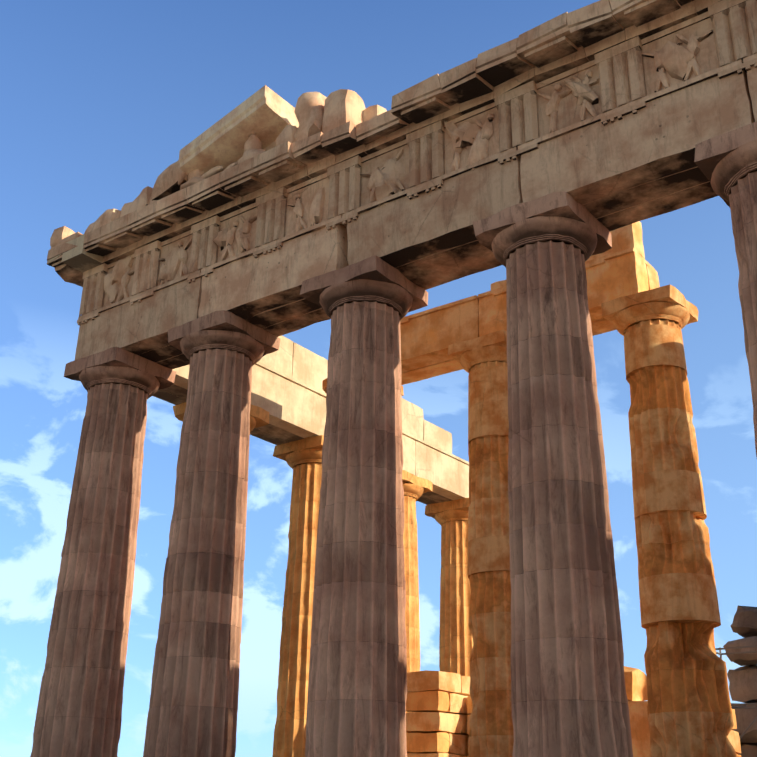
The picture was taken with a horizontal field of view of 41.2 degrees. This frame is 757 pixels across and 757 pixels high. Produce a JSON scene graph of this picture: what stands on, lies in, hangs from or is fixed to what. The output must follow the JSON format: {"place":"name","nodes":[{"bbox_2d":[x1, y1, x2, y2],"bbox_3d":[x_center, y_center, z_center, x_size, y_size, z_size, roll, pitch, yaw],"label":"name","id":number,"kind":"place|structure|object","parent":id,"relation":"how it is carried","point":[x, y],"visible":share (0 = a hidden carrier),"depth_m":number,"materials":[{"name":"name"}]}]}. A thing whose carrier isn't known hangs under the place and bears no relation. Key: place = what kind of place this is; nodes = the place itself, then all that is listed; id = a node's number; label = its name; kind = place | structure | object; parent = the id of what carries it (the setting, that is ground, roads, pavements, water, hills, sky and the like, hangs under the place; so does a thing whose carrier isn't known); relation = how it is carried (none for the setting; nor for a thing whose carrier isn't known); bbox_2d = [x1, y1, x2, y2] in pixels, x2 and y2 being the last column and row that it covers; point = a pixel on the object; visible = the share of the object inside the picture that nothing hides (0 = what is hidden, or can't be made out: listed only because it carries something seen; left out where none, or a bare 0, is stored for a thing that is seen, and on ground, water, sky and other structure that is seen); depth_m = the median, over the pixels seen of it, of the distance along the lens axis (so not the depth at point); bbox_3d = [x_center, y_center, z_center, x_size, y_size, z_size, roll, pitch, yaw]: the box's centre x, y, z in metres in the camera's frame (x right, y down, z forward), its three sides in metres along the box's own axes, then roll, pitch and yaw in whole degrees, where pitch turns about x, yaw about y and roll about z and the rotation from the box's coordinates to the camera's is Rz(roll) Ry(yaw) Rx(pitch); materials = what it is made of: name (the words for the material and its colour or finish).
{"place":"outdoors","nodes":[
{"label":"outdoors","id":0,"kind":"place"},
{"bbox_2d":[0,0,756,756],"label":"sky","id":1,"kind":"structure","parent":0,"point":[98,98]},
{"bbox_2d":[448,330,513,756],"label":"column","id":2,"kind":"structure","parent":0,"point":[482,360],"depth_m":23.30,"materials":[{"name":"stone"}]},
{"bbox_2d":[400,221,659,384],"bbox_3d":[2.875,-1.790,26.247,8.662,2.235,1.540,-15,-27,34],"label":"architrave","id":3,"kind":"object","parent":2,"relation":"on","point":[622,267],"depth_m":25.36,"materials":[{"name":"stone"}]},
{"bbox_2d":[406,670,740,756],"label":"cella walls","id":4,"kind":"structure","parent":0,"point":[439,706],"depth_m":27.02,"materials":[{"name":"stone"}]},
{"bbox_2d":[624,666,650,756],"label":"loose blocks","id":5,"kind":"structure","parent":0,"point":[636,687],"depth_m":22.10,"materials":[{"name":"stone"}]},
{"bbox_3d":[25.115,17.451,39.602,33.720,2.400,73.440,-15,-27,34],"label":"column platform and steps","id":6,"kind":"object","parent":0,"visible":0},
{"bbox_2d":[30,347,175,756],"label":"column","id":7,"kind":"structure","parent":6,"relation":"on","point":[79,708],"depth_m":23.73,"materials":[{"name":"stone"}]},
{"bbox_2d":[143,310,280,756],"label":"column","id":8,"kind":"structure","parent":6,"relation":"on","point":[193,708],"depth_m":21.63,"materials":[{"name":"stone"}]},
{"bbox_2d":[75,0,756,368],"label":"entablature","id":9,"kind":"structure","parent":8,"relation":"on","point":[609,138],"depth_m":20.20,"materials":[{"name":"stone"}]},
{"bbox_2d":[47,0,721,277],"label":"cornice","id":10,"kind":"structure","parent":9,"relation":"on","point":[561,43],"depth_m":20.80,"materials":[{"name":"stone"}]},
{"bbox_2d":[149,132,264,203],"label":"pediment sculptures","id":11,"kind":"object","parent":10,"relation":"on","point":[252,145],"visible":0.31,"depth_m":24.32,"materials":[{"name":"stone"}]},
{"bbox_2d":[50,85,386,286],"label":"pediment","id":12,"kind":"structure","parent":10,"relation":"on","point":[269,117],"depth_m":24.13,"materials":[{"name":"stone"}]},
{"bbox_2d":[173,402,268,431],"bbox_3d":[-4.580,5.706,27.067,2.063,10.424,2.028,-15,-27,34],"label":"column capital","id":13,"kind":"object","parent":6,"relation":"on","point":[259,416],"depth_m":28.76,"materials":[{"name":"stone"}]},
{"bbox_2d":[272,435,323,756],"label":"column","id":14,"kind":"structure","parent":6,"relation":"on","point":[302,458],"depth_m":29.80,"materials":[{"name":"stone"}]},
{"bbox_2d":[322,378,403,395],"bbox_3d":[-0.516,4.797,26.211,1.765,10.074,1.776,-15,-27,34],"label":"column capital","id":15,"kind":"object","parent":6,"relation":"on","point":[324,384],"depth_m":27.88,"materials":[{"name":"stone"}]},
{"bbox_2d":[300,255,427,756],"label":"column","id":16,"kind":"structure","parent":6,"relation":"on","point":[357,694],"depth_m":19.22,"materials":[{"name":"stone"}]},
{"bbox_2d":[402,470,432,753],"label":"column","id":17,"kind":"structure","parent":6,"relation":"on","point":[415,488],"depth_m":33.82,"materials":[{"name":"stone"}]},
{"bbox_2d":[48,234,468,504],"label":"flank entablature","id":18,"kind":"structure","parent":17,"relation":"on","point":[288,393],"depth_m":31.09,"materials":[{"name":"stone"}]},
{"bbox_2d":[425,498,472,676],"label":"column","id":19,"kind":"structure","parent":6,"relation":"on","point":[455,636],"depth_m":36.85,"materials":[{"name":"stone"}]},
{"bbox_2d":[473,191,632,756],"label":"column","id":20,"kind":"structure","parent":6,"relation":"on","point":[568,694],"depth_m":16.81,"materials":[{"name":"stone"}]},
{"bbox_2d":[601,285,736,756],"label":"column","id":21,"kind":"structure","parent":6,"relation":"on","point":[689,709],"depth_m":20.97,"materials":[{"name":"stone"}]},
{"bbox_2d":[694,121,756,456],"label":"column","id":22,"kind":"structure","parent":6,"relation":"on","point":[726,163],"depth_m":16.41,"materials":[{"name":"stone"}]},
{"bbox_2d":[715,645,756,738],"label":"scaffold","id":23,"kind":"object","parent":6,"relation":"on","point":[755,718],"visible":0.29,"depth_m":29.98,"materials":[{"name":"silver metal"}]},
{"bbox_2d":[723,605,756,756],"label":"stone blocks","id":24,"kind":"structure","parent":6,"relation":"on","point":[743,684],"depth_m":37.79,"materials":[{"name":"grey stone"}]}
]}

